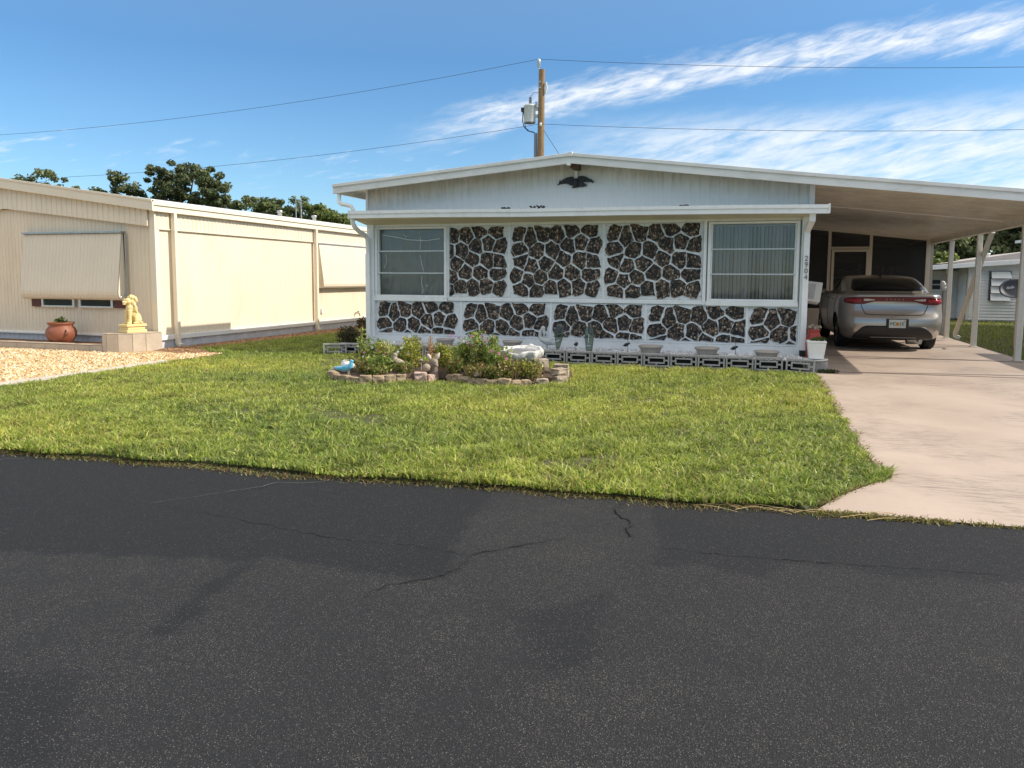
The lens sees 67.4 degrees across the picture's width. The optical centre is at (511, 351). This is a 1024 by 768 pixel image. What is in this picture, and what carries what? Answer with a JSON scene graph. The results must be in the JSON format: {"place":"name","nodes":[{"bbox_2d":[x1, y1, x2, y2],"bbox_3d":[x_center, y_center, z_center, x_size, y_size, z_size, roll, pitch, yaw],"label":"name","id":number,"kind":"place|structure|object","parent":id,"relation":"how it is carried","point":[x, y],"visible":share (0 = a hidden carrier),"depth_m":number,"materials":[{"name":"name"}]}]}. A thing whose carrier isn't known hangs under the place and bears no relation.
{"place":"outdoors","nodes":[
{"label":"outdoors","id":0,"kind":"place"},
{"bbox_2d":[0,347,221,381],"bbox_3d":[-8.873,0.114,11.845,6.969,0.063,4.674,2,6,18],"label":"gravel","id":1,"kind":"structure","parent":0,"point":[26,359],"depth_m":11.81,"materials":[{"name":"gravel"}]},
{"bbox_2d":[0,338,101,343],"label":"planter soil","id":2,"kind":"structure","parent":1,"relation":"on","point":[48,341],"depth_m":14.40,"materials":[{"name":"soil"}]},
{"bbox_2d":[45,316,76,342],"bbox_3d":[-8.151,-0.408,13.905,0.541,0.489,0.511,2,6,18],"label":"terracotta pot","id":3,"kind":"object","parent":2,"relation":"on","point":[60,329],"visible":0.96,"depth_m":13.74,"materials":[{"name":"orange ceramic"}]},
{"bbox_2d":[0,340,102,351],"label":"planter wall","id":4,"kind":"structure","parent":1,"relation":"on","point":[52,345],"depth_m":13.55,"materials":[{"name":"concrete"}]},
{"bbox_2d":[102,331,161,351],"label":"planter wall","id":5,"kind":"structure","parent":1,"relation":"on","point":[130,342],"depth_m":13.23,"materials":[{"name":"concrete"}]},
{"bbox_2d":[118,294,146,332],"bbox_3d":[-6.622,-0.671,13.387,0.260,0.663,0.380,3,6,30],"label":"lion statue","id":6,"kind":"object","parent":5,"relation":"on","point":[133,323],"visible":1,"depth_m":13.31,"materials":[{"name":"stone"}]},
{"bbox_2d":[0,329,900,512],"bbox_3d":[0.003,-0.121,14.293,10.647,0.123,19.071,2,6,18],"label":"lawn grass","id":7,"kind":"structure","parent":0,"point":[38,421],"depth_m":6.68,"materials":[{"name":"plant"}]},
{"bbox_2d":[155,327,345,354],"bbox_3d":[-3.277,-0.677,20.725,1.500,0.058,16.600,2,6,18],"label":"mulch strip","id":8,"kind":"object","parent":7,"relation":"on","point":[192,351],"visible":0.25,"depth_m":13.31,"materials":[{"name":"soil"}]},
{"bbox_2d":[158,326,357,350],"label":"leaf mulch","id":9,"kind":"object","parent":8,"relation":"on","point":[197,346],"visible":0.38,"depth_m":15.58,"materials":[{"name":"plant"}]},
{"bbox_2d":[323,343,346,354],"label":"screen block","id":10,"kind":"structure","parent":7,"relation":"on","point":[335,346],"depth_m":12.89,"materials":[{"name":"concrete"}]},
{"bbox_2d":[338,374,350,380],"bbox_3d":[-2.079,0.338,9.564,0.179,0.108,0.100,4,7,33],"label":"edging stone","id":11,"kind":"object","parent":7,"relation":"on","point":[343,376],"visible":0.52,"depth_m":9.53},
{"bbox_2d":[334,360,353,374],"bbox_3d":[-2.100,0.187,9.612,0.287,0.192,0.080,2,6,18],"label":"bird statue","id":12,"kind":"object","parent":11,"relation":"on","point":[347,367],"visible":1,"depth_m":9.58,"materials":[{"name":"ceramic"}]},
{"bbox_2d":[335,326,361,345],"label":"shrub","id":13,"kind":"object","parent":7,"relation":"on","point":[349,334],"visible":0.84,"depth_m":13.65,"materials":[{"name":"green plant"}]},
{"bbox_2d":[339,343,359,352],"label":"screen block","id":14,"kind":"structure","parent":7,"relation":"on","point":[351,346],"depth_m":13.00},
{"bbox_2d":[355,316,365,340],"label":"shrub","id":15,"kind":"object","parent":7,"relation":"on","point":[362,321],"visible":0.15,"depth_m":15.06,"materials":[{"name":"green plant"}]},
{"bbox_2d":[359,375,371,383],"bbox_3d":[-1.802,0.344,9.428,0.168,0.126,0.100,-1,6,-10],"label":"edging stone","id":16,"kind":"object","parent":7,"relation":"on","point":[364,378],"visible":0.66,"depth_m":9.39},
{"bbox_2d":[372,375,383,383],"bbox_3d":[-1.647,0.346,9.448,0.162,0.122,0.104,0,5,-4],"label":"edging stone","id":17,"kind":"object","parent":7,"relation":"on","point":[379,378],"visible":0.72,"depth_m":9.40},
{"bbox_2d":[414,372,426,381],"bbox_3d":[-1.153,0.313,9.667,0.170,0.126,0.140,0,5,-5],"label":"rock","id":18,"kind":"object","parent":7,"relation":"on","point":[419,375],"visible":0.91,"depth_m":9.61,"materials":[{"name":"beige stone"}]},
{"bbox_2d":[11,355,864,488],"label":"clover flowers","id":19,"kind":"object","parent":7,"relation":"on","point":[503,424],"visible":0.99,"depth_m":6.83,"materials":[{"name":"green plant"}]},
{"bbox_2d":[339,361,572,383],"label":"flower bed soil","id":20,"kind":"structure","parent":7,"relation":"on","point":[442,372],"depth_m":9.83,"materials":[{"name":"soil"}]},
{"bbox_2d":[346,351,359,368],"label":"undergrowth plant","id":21,"kind":"object","parent":20,"relation":"on","point":[353,356],"visible":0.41,"depth_m":10.21,"materials":[{"name":"green plant"}]},
{"bbox_2d":[356,328,366,360],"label":"flowering plant","id":22,"kind":"object","parent":20,"relation":"on","point":[360,337],"visible":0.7,"depth_m":10.46,"materials":[{"name":"green plant"}]},
{"bbox_2d":[353,356,371,373],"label":"undergrowth plant","id":23,"kind":"object","parent":20,"relation":"on","point":[361,364],"visible":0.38,"depth_m":9.85,"materials":[{"name":"green plant"}]},
{"bbox_2d":[356,335,388,362],"bbox_3d":[-1.886,0.017,10.444,0.457,0.488,0.391,2,6,18],"label":"flowering plant","id":24,"kind":"object","parent":20,"relation":"on","point":[368,350],"visible":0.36,"depth_m":10.41,"materials":[{"name":"green plant"}]},
{"bbox_2d":[362,362,387,375],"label":"undergrowth plant","id":25,"kind":"object","parent":20,"relation":"on","point":[372,369],"visible":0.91,"depth_m":9.60,"materials":[{"name":"green plant"}]},
{"bbox_2d":[364,353,395,371],"bbox_3d":[-1.688,0.171,9.924,0.380,0.325,0.401,-5,8,-45],"label":"flowering plant","id":26,"kind":"object","parent":20,"relation":"on","point":[383,360],"visible":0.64,"depth_m":9.87,"materials":[{"name":"green plant"}]},
{"bbox_2d":[373,340,396,359],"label":"flowering plant","id":27,"kind":"object","parent":20,"relation":"on","point":[381,350],"visible":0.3,"depth_m":10.18,"materials":[{"name":"green plant"}]},
{"bbox_2d":[390,343,404,360],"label":"leafy plant","id":28,"kind":"object","parent":20,"relation":"on","point":[399,355],"visible":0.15,"depth_m":10.72,"materials":[{"name":"green plant"}]},
{"bbox_2d":[393,360,417,372],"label":"undergrowth plant","id":29,"kind":"object","parent":20,"relation":"on","point":[402,367],"visible":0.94,"depth_m":9.74,"materials":[{"name":"green plant"}]},
{"bbox_2d":[393,335,426,367],"bbox_3d":[-1.345,0.013,10.267,0.387,0.511,0.482,2,6,18],"label":"flowering plant","id":30,"kind":"object","parent":20,"relation":"on","point":[411,352],"visible":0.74,"depth_m":10.19,"materials":[{"name":"green plant"}]},
{"bbox_2d":[425,336,436,365],"bbox_3d":[-1.058,0.024,10.005,0.174,0.472,0.178,-1,6,-16],"label":"dry flower spike","id":31,"kind":"object","parent":20,"relation":"on","point":[430,348],"visible":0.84,"depth_m":9.98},
{"bbox_2d":[427,352,439,379],"bbox_3d":[-0.979,0.183,9.810,0.206,0.360,0.132,6,8,44],"label":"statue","id":32,"kind":"object","parent":20,"relation":"on","point":[434,368],"visible":0.81,"depth_m":9.78,"materials":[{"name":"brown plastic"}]},
{"bbox_2d":[433,342,452,366],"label":"flowering plant","id":33,"kind":"object","parent":20,"relation":"on","point":[442,359],"visible":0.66,"depth_m":10.25,"materials":[{"name":"green plant"}]},
{"bbox_2d":[445,355,468,374],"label":"undergrowth plant","id":34,"kind":"object","parent":20,"relation":"on","point":[453,366],"visible":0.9,"depth_m":9.81,"materials":[{"name":"green plant"}]},
{"bbox_2d":[450,334,473,370],"bbox_3d":[-0.632,0.027,10.051,0.352,0.545,0.463,0,6,-8],"label":"flowering plant","id":35,"kind":"object","parent":20,"relation":"on","point":[464,350],"visible":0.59,"depth_m":9.95,"materials":[{"name":"green plant"}]},
{"bbox_2d":[461,361,493,378],"bbox_3d":[-0.441,0.238,9.489,0.504,0.261,0.382,2,6,18],"label":"undergrowth plant","id":36,"kind":"object","parent":20,"relation":"on","point":[470,370],"visible":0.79,"depth_m":9.47,"materials":[{"name":"green plant"}]},
{"bbox_2d":[463,329,499,366],"bbox_3d":[-0.366,0.004,9.879,0.459,0.604,0.363,2,6,18],"label":"flowering plant","id":37,"kind":"object","parent":20,"relation":"on","point":[478,352],"visible":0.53,"depth_m":9.86,"materials":[{"name":"green plant"}]},
{"bbox_2d":[481,363,509,379],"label":"undergrowth plant","id":38,"kind":"object","parent":20,"relation":"on","point":[498,373],"visible":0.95,"depth_m":9.36,"materials":[{"name":"green plant"}]},
{"bbox_2d":[484,344,512,369],"bbox_3d":[-0.183,0.121,9.668,0.386,0.462,0.350,2,6,18],"label":"flowering plant","id":39,"kind":"object","parent":20,"relation":"on","point":[495,357],"visible":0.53,"depth_m":9.62,"materials":[{"name":"green plant"}]},
{"bbox_2d":[499,354,527,378],"bbox_3d":[0.027,0.201,9.505,0.369,0.330,0.341,2,6,18],"label":"flowering plant","id":40,"kind":"object","parent":20,"relation":"on","point":[517,368],"visible":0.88,"depth_m":9.45,"materials":[{"name":"green plant"}]},
{"bbox_2d":[499,344,543,370],"bbox_3d":[0.135,0.089,10.007,0.581,0.322,0.441,5,18,17],"label":"stone basin","id":41,"kind":"object","parent":20,"relation":"on","point":[529,351],"visible":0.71,"depth_m":9.88,"materials":[{"name":"stone"}]},
{"bbox_2d":[520,361,544,380],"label":"flowering plant","id":42,"kind":"object","parent":20,"relation":"on","point":[534,370],"visible":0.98,"depth_m":9.47,"materials":[{"name":"green plant"}]},
{"bbox_2d":[532,358,548,370],"bbox_3d":[0.356,0.161,9.871,0.202,0.171,0.178,-1,6,-16],"label":"paver stone","id":43,"kind":"object","parent":20,"relation":"on","point":[546,363],"visible":0.59,"depth_m":9.81,"materials":[{"name":"stone"}]},
{"bbox_2d":[553,363,568,377],"bbox_3d":[0.635,0.255,9.969,0.222,0.207,0.163,1,5,4],"label":"paver stone","id":44,"kind":"object","parent":20,"relation":"on","point":[556,365],"visible":0.47,"depth_m":9.90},
{"bbox_2d":[541,349,565,362],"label":"screen block","id":45,"kind":"structure","parent":7,"relation":"on","point":[554,353],"depth_m":11.91,"materials":[{"name":"concrete"}]},
{"bbox_2d":[551,376,567,383],"bbox_3d":[0.585,0.345,9.528,0.161,0.110,0.165,-3,6,-29],"label":"paver stone","id":46,"kind":"object","parent":7,"relation":"on","point":[561,379],"visible":0.69,"depth_m":9.47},
{"bbox_2d":[550,367,567,375],"bbox_3d":[0.589,0.247,9.585,0.166,0.094,0.194,6,8,44],"label":"paver stone","id":47,"kind":"object","parent":46,"relation":"on","point":[560,371],"visible":1,"depth_m":9.53,"materials":[{"name":"stone"}]},
{"bbox_2d":[566,350,591,363],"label":"screen block","id":48,"kind":"structure","parent":7,"relation":"on","point":[572,355],"depth_m":11.81,"materials":[{"name":"concrete"}]},
{"bbox_2d":[591,351,616,364],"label":"screen block","id":49,"kind":"structure","parent":7,"relation":"on","point":[603,355],"depth_m":11.69,"materials":[{"name":"concrete"}]},
{"bbox_2d":[617,352,642,365],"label":"screen block","id":50,"kind":"structure","parent":7,"relation":"on","point":[629,356],"depth_m":11.56,"materials":[{"name":"concrete"}]},
{"bbox_2d":[643,353,669,366],"bbox_3d":[2.162,0.119,11.479,0.385,0.195,0.095,2,6,18],"label":"screen block","id":51,"kind":"object","parent":7,"relation":"on","point":[655,364],"depth_m":11.44,"materials":[{"name":"concrete"}]},
{"bbox_2d":[670,354,697,367],"bbox_3d":[2.542,0.135,11.365,0.385,0.195,0.095,2,6,18],"label":"screen block","id":52,"kind":"object","parent":7,"relation":"on","point":[683,358],"depth_m":11.34,"materials":[{"name":"concrete"}]},
{"bbox_2d":[698,355,724,368],"bbox_3d":[2.916,0.148,11.235,0.385,0.195,0.095,2,6,17],"label":"screen block","id":53,"kind":"object","parent":7,"relation":"on","point":[711,359],"depth_m":11.20,"materials":[{"name":"concrete"}]},
{"bbox_2d":[726,356,753,369],"bbox_3d":[3.297,0.163,11.123,0.385,0.195,0.095,2,6,17],"label":"screen block","id":54,"kind":"object","parent":7,"relation":"on","point":[740,360],"depth_m":11.09,"materials":[{"name":"concrete"}]},
{"bbox_2d":[754,356,782,370],"bbox_3d":[3.673,0.170,10.995,0.385,0.195,0.095,2,6,17],"label":"screen block","id":55,"kind":"object","parent":7,"relation":"on","point":[761,368],"depth_m":10.96,"materials":[{"name":"concrete"}]},
{"bbox_2d":[785,358,815,372],"bbox_3d":[4.067,0.195,10.830,0.385,0.195,0.095,5,4,22],"label":"screen block","id":56,"kind":"object","parent":7,"relation":"on","point":[800,362],"depth_m":10.79,"materials":[{"name":"concrete"}]},
{"bbox_2d":[0,451,1023,767],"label":"road","id":57,"kind":"structure","parent":0,"point":[140,627],"depth_m":2.92,"materials":[{"name":"asphalt"}]},
{"bbox_2d":[157,503,469,553],"bbox_3d":[-1.168,0.930,4.080,2.087,0.001,0.089,3,6,22],"label":"road crack","id":58,"kind":"object","parent":57,"relation":"on","point":[316,532],"visible":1,"depth_m":4.01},
{"bbox_2d":[365,537,565,596],"bbox_3d":[-0.202,0.980,3.615,1.173,0.001,0.132,-4,7,-40],"label":"road crack","id":59,"kind":"object","parent":57,"relation":"on","point":[467,559],"visible":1,"depth_m":3.56,"materials":[{"name":"asphalt"}]},
{"bbox_2d":[0,373,1023,529],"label":"edge weeds","id":60,"kind":"object","parent":57,"relation":"on","point":[870,516],"visible":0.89,"depth_m":4.83,"materials":[{"name":"green plant"}]},
{"bbox_2d":[697,502,901,520],"bbox_3d":[1.634,0.905,4.448,1.130,0.011,0.269,1,6,12],"label":"dry straw","id":61,"kind":"object","parent":57,"relation":"on","point":[781,510],"visible":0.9,"depth_m":4.44,"materials":[{"name":"plant"}]},
{"bbox_2d":[646,542,1003,573],"bbox_3d":[1.448,0.986,3.650,1.605,0.001,0.067,2,6,14],"label":"road crack","id":62,"kind":"object","parent":57,"relation":"on","point":[837,561],"visible":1,"depth_m":3.62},
{"bbox_2d":[0,0,1023,251],"label":"sky","id":63,"kind":"structure","parent":0,"point":[65,65],"materials":[{"name":"blue"}]},
{"bbox_2d":[803,329,1023,526],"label":"driveway","id":64,"kind":"structure","parent":0,"point":[951,447],"depth_m":6.94,"materials":[{"name":"concrete"}]},
{"bbox_2d":[332,152,1023,360],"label":"mobile home","id":65,"kind":"object","parent":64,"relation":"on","point":[618,252],"visible":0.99,"depth_m":12.60,"materials":[{"name":"white paint"}]},
{"bbox_2d":[374,226,447,301],"bbox_3d":[-1.759,-1.561,13.660,1.410,1.297,0.285,2,6,18],"label":"window","id":66,"kind":"structure","parent":65,"relation":"in","point":[412,266],"depth_m":13.74,"materials":[{"name":"glass"}]},
{"bbox_2d":[558,170,593,187],"bbox_3d":[1.030,-2.817,12.517,0.621,0.288,0.090,2,6,18],"label":"eagle ornament","id":67,"kind":"object","parent":65,"relation":"attached to","point":[576,181],"visible":1,"depth_m":12.51,"materials":[{"name":"black metal"}]},
{"bbox_2d":[706,220,800,306],"bbox_3d":[3.729,-1.363,11.906,1.360,1.297,0.285,2,6,18],"label":"window","id":68,"kind":"structure","parent":65,"relation":"in","point":[714,250],"depth_m":11.97,"materials":[{"name":"clear glass"}]},
{"bbox_2d":[807,281,822,304],"bbox_3d":[5.015,-1.002,12.946,0.375,0.415,0.544,2,6,18],"label":"air conditioner","id":69,"kind":"object","parent":65,"relation":"attached to","point":[814,292],"visible":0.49,"depth_m":12.69,"materials":[{"name":"white plastic"}]},
{"bbox_2d":[805,324,821,357],"bbox_3d":[4.511,-0.097,11.432,0.288,0.649,0.270,2,6,18],"label":"flower pot","id":70,"kind":"object","parent":64,"relation":"on","point":[814,330],"visible":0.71,"depth_m":11.39,"materials":[{"name":"red ceramic"}]},
{"bbox_2d":[803,336,827,371],"bbox_3d":[4.340,0.019,10.966,0.336,0.505,0.336,2,6,18],"label":"flower pot","id":71,"kind":"object","parent":64,"relation":"on","point":[816,347],"visible":0.89,"depth_m":10.87,"materials":[{"name":"white plastic"}]},
{"bbox_2d":[818,270,941,348],"bbox_3d":[7.557,-0.965,16.092,2.055,1.533,4.546,2,6,15],"label":"parked car","id":72,"kind":"object","parent":64,"relation":"on","point":[907,309],"visible":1,"depth_m":14.20,"materials":[{"name":"silver metal"}]},
{"bbox_2d":[848,372,1013,377],"bbox_3d":[6.053,0.326,10.494,3.166,0.006,0.024,2,6,14],"label":"driveway joint","id":73,"kind":"object","parent":64,"relation":"on","point":[938,375],"visible":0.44,"depth_m":10.53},
{"bbox_2d":[939,319,1023,359],"bbox_3d":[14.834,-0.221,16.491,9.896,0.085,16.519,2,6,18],"label":"side lawn grass","id":74,"kind":"structure","parent":0,"point":[967,324],"depth_m":18.71,"materials":[{"name":"plant"}]},
{"bbox_2d":[940,281,946,335],"bbox_3d":[10.296,-1.042,18.283,0.226,1.300,0.194,2,6,18],"label":"garden tap post","id":75,"kind":"object","parent":74,"relation":"on","point":[943,285],"visible":0.56,"depth_m":18.27,"materials":[{"name":"metal"}]},
{"bbox_2d":[933,250,959,269],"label":"leafy bush","id":76,"kind":"object","parent":74,"relation":"on","point":[939,257],"visible":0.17,"depth_m":29.18,"materials":[{"name":"green plant"}]},
{"bbox_2d":[934,236,976,259],"bbox_3d":[16.976,-3.817,32.733,5.192,4.379,3.821,2,6,18],"label":"broadleaf tree","id":77,"kind":"object","parent":74,"relation":"on","point":[967,249],"visible":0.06,"depth_m":31.85,"materials":[{"name":"green plant"}]},
{"bbox_2d":[931,252,1019,321],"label":"vinyl house","id":78,"kind":"structure","parent":74,"relation":"on","point":[997,271],"depth_m":24.85,"materials":[{"name":"white plastic"}]},
{"bbox_2d":[931,279,941,289],"bbox_3d":[14.512,-2.309,26.291,0.370,0.380,0.065,2,6,18],"label":"window","id":79,"kind":"structure","parent":78,"relation":"in","point":[936,283],"depth_m":26.26,"materials":[{"name":"glass"}]},
{"bbox_2d":[987,271,1011,300],"bbox_3d":[15.620,-2.118,24.571,0.600,0.940,0.280,2,6,18],"label":"window","id":80,"kind":"structure","parent":78,"relation":"in","point":[996,278],"depth_m":24.55,"materials":[{"name":"white plastic"}]},
{"bbox_2d":[943,227,1021,259],"bbox_3d":[20.003,-4.233,32.838,5.071,5.379,3.857,2,6,18],"label":"broadleaf tree","id":81,"kind":"object","parent":74,"relation":"on","point":[1000,248],"visible":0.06,"depth_m":31.64,"materials":[{"name":"green plant"}]},
{"bbox_2d":[971,226,1021,252],"bbox_3d":[21.928,-4.159,31.858,5.155,5.282,3.663,2,6,18],"label":"broadleaf tree","id":82,"kind":"object","parent":74,"relation":"on","point":[1008,236],"visible":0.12,"depth_m":31.83,"materials":[{"name":"green plant"}]},
{"bbox_2d":[999,279,1018,348],"bbox_3d":[9.654,-0.716,14.625,0.405,1.341,0.619,-3,6,-28],"label":"satellite dish","id":83,"kind":"object","parent":74,"relation":"on","point":[1008,288],"visible":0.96,"depth_m":14.74,"materials":[{"name":"metal"}]},
{"bbox_2d":[955,522,1023,527],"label":"ground","id":84,"kind":"structure","parent":0,"point":[983,525],"depth_m":4.31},
{"bbox_2d":[12,168,79,188],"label":"oak tree","id":85,"kind":"object","parent":84,"relation":"on","point":[49,174],"visible":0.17,"depth_m":57.42,"materials":[{"name":"green plant"}]},
{"bbox_2d":[0,360,167,385],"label":"gravel edging","id":86,"kind":"object","parent":84,"relation":"on","point":[43,378],"visible":0.47,"depth_m":9.95,"materials":[{"name":"concrete"}]},
{"bbox_2d":[88,169,147,197],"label":"oak tree","id":87,"kind":"object","parent":84,"relation":"on","point":[115,179],"visible":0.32,"depth_m":54.16,"materials":[{"name":"green plant"}]},
{"bbox_2d":[142,159,219,205],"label":"oak tree","id":88,"kind":"object","parent":84,"relation":"on","point":[184,176],"visible":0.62,"depth_m":53.52,"materials":[{"name":"green plant"}]},
{"bbox_2d":[0,178,366,347],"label":"mobile home","id":89,"kind":"object","parent":84,"relation":"on","point":[87,262],"visible":0.72,"depth_m":14.60,"materials":[{"name":"beige"}]},
{"bbox_2d":[41,299,76,306],"bbox_3d":[-8.491,-1.457,14.349,0.800,1.230,0.060,2,6,18],"label":"window","id":90,"kind":"structure","parent":89,"relation":"in","point":[44,302],"depth_m":14.40,"materials":[{"name":"glass"}]},
{"bbox_2d":[78,300,114,307],"bbox_3d":[-7.635,-1.426,14.075,0.800,1.230,0.060,2,6,18],"label":"window","id":91,"kind":"structure","parent":89,"relation":"in","point":[82,303],"depth_m":14.12,"materials":[{"name":"glass"}]},
{"bbox_2d":[195,165,246,210],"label":"oak tree","id":92,"kind":"object","parent":84,"relation":"on","point":[223,200],"visible":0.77,"depth_m":51.59,"materials":[{"name":"green plant"}]},
{"bbox_2d":[241,195,284,213],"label":"oak tree","id":93,"kind":"object","parent":84,"relation":"on","point":[247,200],"visible":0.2,"depth_m":54.09,"materials":[{"name":"green plant"}]},
{"bbox_2d":[249,195,330,220],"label":"oak tree","id":94,"kind":"object","parent":84,"relation":"on","point":[263,205],"visible":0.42,"depth_m":51.05,"materials":[{"name":"green plant"}]},
{"bbox_2d":[305,203,356,225],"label":"oak tree","id":95,"kind":"object","parent":84,"relation":"on","point":[322,214],"visible":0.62,"depth_m":49.15,"materials":[{"name":"green plant"}]},
{"bbox_2d":[521,59,547,156],"bbox_3d":[1.020,-7.821,35.810,1.250,11.350,0.570,2,6,18],"label":"utility pole","id":96,"kind":"object","parent":84,"relation":"on","point":[529,110],"visible":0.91,"depth_m":35.36,"materials":[{"name":"brown wood"}]},
{"bbox_2d":[4,59,536,134],"bbox_3d":[-27.323,-13.117,44.521,59.981,2.754,0.018,2,6,18],"label":"overhead wire","id":97,"kind":"object","parent":96,"relation":"attached to","point":[285,103],"visible":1,"depth_m":39.35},
{"bbox_2d":[35,124,537,182],"bbox_3d":[-27.276,-10.146,44.741,60.141,2.811,0.114,2,6,18],"label":"overhead wire","id":98,"kind":"object","parent":96,"relation":"attached to","point":[292,158],"visible":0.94,"depth_m":39.39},
{"bbox_2d":[543,59,998,67],"bbox_3d":[22.177,-11.233,28.707,44.021,2.946,0.018,2,6,18],"label":"overhead wire","id":99,"kind":"object","parent":96,"relation":"attached to","point":[808,67],"visible":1,"depth_m":31.79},
{"bbox_2d":[549,124,1023,130],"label":"overhead wire","id":100,"kind":"object","parent":96,"relation":"attached to","point":[769,130],"visible":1,"depth_m":32.53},
{"bbox_2d":[347,345,804,370],"bbox_3d":[0.794,0.067,12.448,7.340,0.200,0.890,2,6,18],"label":"pebble bed","id":101,"kind":"object","parent":84,"relation":"on","point":[658,356],"visible":0.14,"depth_m":11.49,"materials":[{"name":"gravel"}]},
{"bbox_2d":[347,347,802,370],"bbox_3d":[0.648,0.087,12.026,7.320,0.140,0.007,2,6,18],"label":"bed soil face","id":102,"kind":"object","parent":101,"relation":"attached to","point":[689,361],"visible":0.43,"depth_m":11.39},
{"bbox_2d":[358,340,802,360],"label":"white pebbles","id":103,"kind":"object","parent":101,"relation":"on","point":[784,356],"visible":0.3,"depth_m":12.14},
{"bbox_2d":[436,338,454,345],"bbox_3d":[-1.126,-0.160,12.957,0.322,0.125,0.322,2,6,18],"label":"bowl planter","id":104,"kind":"object","parent":103,"relation":"on","point":[446,341],"visible":0.91,"depth_m":12.85,"materials":[{"name":"concrete"}]},
{"bbox_2d":[502,340,522,345],"bbox_3d":[0.003,-0.125,12.648,0.343,0.125,0.343,2,6,18],"label":"bowl planter","id":105,"kind":"object","parent":103,"relation":"on","point":[511,342],"visible":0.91,"depth_m":12.52,"materials":[{"name":"concrete"}]},
{"bbox_2d":[538,326,555,349],"bbox_3d":[0.558,-0.216,12.271,0.289,0.394,0.115,2,6,18],"label":"pelican statue","id":106,"kind":"object","parent":103,"relation":"on","point":[546,341],"visible":0.91,"depth_m":12.25,"materials":[{"name":"grey plastic"}]},
{"bbox_2d":[638,344,662,352],"bbox_3d":[2.144,-0.039,11.880,0.385,0.125,0.385,2,6,18],"label":"bowl planter","id":107,"kind":"object","parent":103,"relation":"on","point":[648,348],"visible":0.94,"depth_m":11.75,"materials":[{"name":"concrete"}]},
{"bbox_2d":[694,346,719,354],"bbox_3d":[2.949,-0.010,11.623,0.374,0.125,0.374,2,6,18],"label":"bowl planter","id":108,"kind":"object","parent":103,"relation":"on","point":[706,350],"visible":0.95,"depth_m":11.50,"materials":[{"name":"concrete"}]},
{"bbox_2d":[754,350,779,356],"bbox_3d":[3.761,0.034,11.344,0.374,0.100,0.374,2,6,18],"label":"bowl planter","id":109,"kind":"object","parent":103,"relation":"on","point":[767,353],"visible":0.93,"depth_m":11.23,"materials":[{"name":"concrete"}]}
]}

